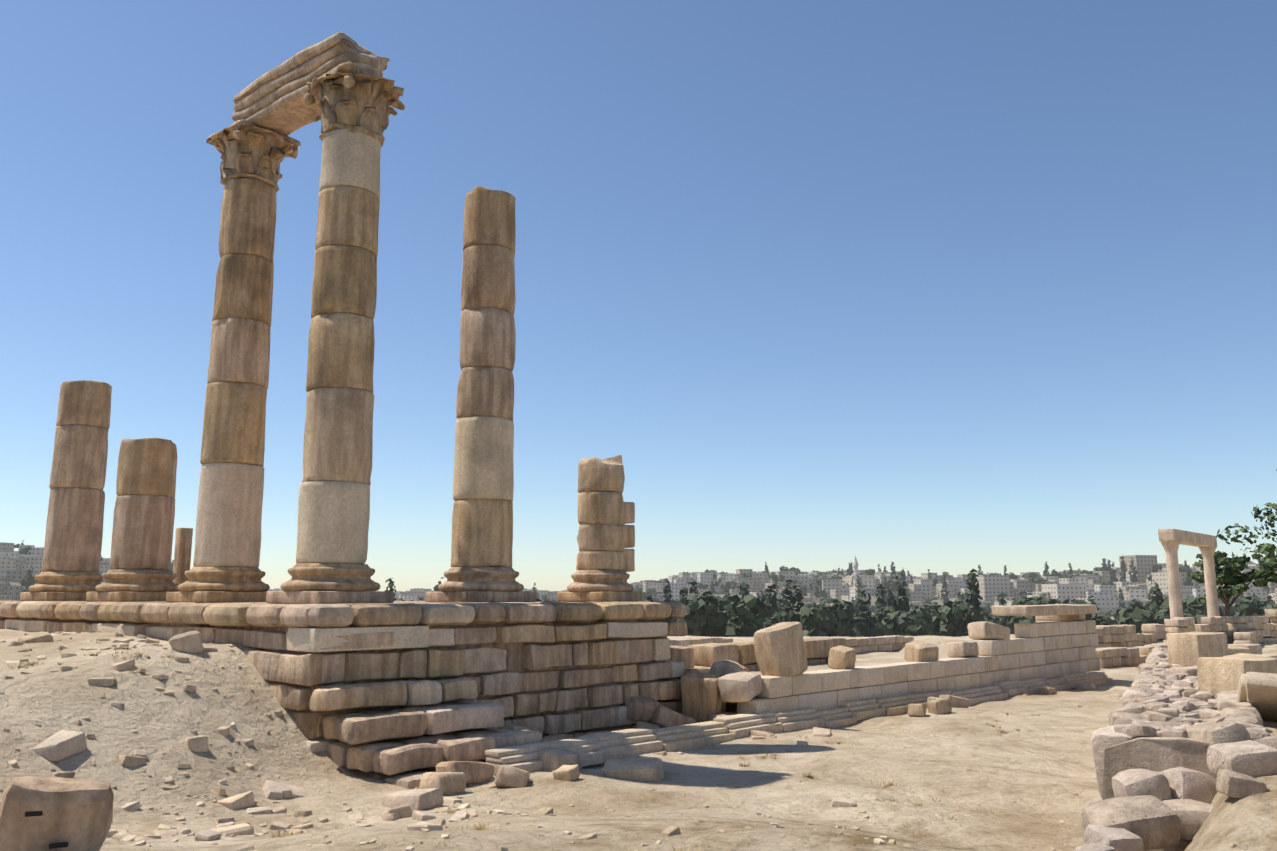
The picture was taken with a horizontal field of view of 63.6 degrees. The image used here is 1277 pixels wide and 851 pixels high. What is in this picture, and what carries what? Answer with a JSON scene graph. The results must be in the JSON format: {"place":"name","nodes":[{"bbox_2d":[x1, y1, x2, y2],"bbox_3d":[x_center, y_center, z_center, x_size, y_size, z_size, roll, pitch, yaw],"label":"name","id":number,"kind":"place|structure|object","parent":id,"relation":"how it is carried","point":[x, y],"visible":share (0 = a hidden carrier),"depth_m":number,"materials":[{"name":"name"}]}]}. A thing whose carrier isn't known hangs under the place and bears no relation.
{"place":"outdoors","nodes":[
{"label":"outdoors","id":0,"kind":"place"},
{"bbox_2d":[0,565,1276,850],"bbox_3d":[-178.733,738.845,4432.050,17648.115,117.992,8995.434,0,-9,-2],"label":"ground","id":1,"kind":"structure","parent":0,"point":[1028,771],"depth_m":15.14,"materials":[{"name":"beige soil"}]},
{"bbox_2d":[0,600,845,788],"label":"temple podium","id":2,"kind":"object","parent":1,"relation":"on","point":[406,694],"visible":0.44,"depth_m":19.18,"materials":[{"name":"beige stone"}]},
{"bbox_2d":[20,32,642,603],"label":"temple columns","id":3,"kind":"structure","parent":2,"relation":"on","point":[342,88],"depth_m":21.84,"materials":[{"name":"beige stone"}]},
{"bbox_2d":[8,646,1043,850],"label":"dry weeds","id":4,"kind":"object","parent":1,"relation":"on","point":[480,827],"visible":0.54,"depth_m":16.30,"materials":[{"name":"beige plant"}]},
{"bbox_2d":[419,660,748,794],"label":"fallen blocks","id":5,"kind":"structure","parent":1,"relation":"on","point":[701,700],"depth_m":22.27,"materials":[{"name":"stone"}]},
{"bbox_2d":[0,630,1276,850],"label":"scattered stones","id":6,"kind":"object","parent":1,"relation":"on","point":[62,744],"visible":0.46,"depth_m":14.22,"materials":[{"name":"beige stone"}]},
{"bbox_2d":[0,632,1276,850],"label":"loose blocks","id":7,"kind":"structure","parent":1,"relation":"on","point":[78,816],"depth_m":7.56,"materials":[{"name":"stone"}]},
{"bbox_2d":[25,811,67,848],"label":"slots","id":8,"kind":"object","parent":7,"relation":"on","point":[51,845],"visible":0.98,"depth_m":7.25,"materials":[{"name":"black"}]},
{"bbox_2d":[0,542,1276,635],"bbox_3d":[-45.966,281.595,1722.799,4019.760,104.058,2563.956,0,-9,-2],"label":"city buildings","id":9,"kind":"structure","parent":1,"relation":"on","point":[990,588],"depth_m":808.46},
{"bbox_2d":[7,541,1276,636],"bbox_3d":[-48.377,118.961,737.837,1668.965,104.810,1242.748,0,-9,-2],"label":"city trees","id":10,"kind":"object","parent":1,"relation":"on","point":[708,614],"visible":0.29,"depth_m":188.20,"materials":[{"name":"green plant"}]},
{"bbox_2d":[852,556,859,586],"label":"minarets","id":11,"kind":"object","parent":1,"relation":"on","point":[855,567],"visible":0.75,"depth_m":793.31,"materials":[{"name":"white stone"}]},
{"bbox_2d":[670,529,1276,667],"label":"ruins","id":12,"kind":"structure","parent":1,"relation":"on","point":[1124,645],"depth_m":58.14,"materials":[{"name":"stone"}]},
{"bbox_2d":[1074,642,1276,850],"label":"rubble wall","id":13,"kind":"structure","parent":1,"relation":"on","point":[1174,754],"depth_m":10.18,"materials":[{"name":"beige stone"}]},
{"bbox_2d":[1219,563,1252,623],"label":"trunk","id":14,"kind":"object","parent":1,"relation":"on","point":[1228,604],"visible":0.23,"depth_m":91.88,"materials":[{"name":"brown plant"}]},
{"bbox_2d":[1188,551,1276,603],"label":"tree","id":15,"kind":"object","parent":14,"relation":"attached to","point":[1231,574],"visible":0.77,"depth_m":91.14,"materials":[{"name":"green plant"}]},
{"bbox_2d":[0,0,1276,591],"label":"sky","id":16,"kind":"structure","parent":0,"point":[954,287],"materials":[{"name":"blue"}]},
{"bbox_2d":[436,604,1111,784],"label":"low stone wall","id":17,"kind":"structure","parent":0,"point":[1053,646],"depth_m":25.56,"materials":[{"name":"beige stone"}]},
{"bbox_2d":[749,634,1017,675],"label":"podium fill earth","id":18,"kind":"structure","parent":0,"point":[940,643],"depth_m":31.71,"materials":[{"name":"beige soil"}]},
{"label":"tree trunk","id":19,"kind":"object","parent":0,"visible":0},
{"bbox_2d":[1216,469,1276,569],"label":"tree","id":20,"kind":"object","parent":19,"relation":"attached to","point":[1268,550],"visible":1,"depth_m":87.22,"materials":[{"name":"green plant"}]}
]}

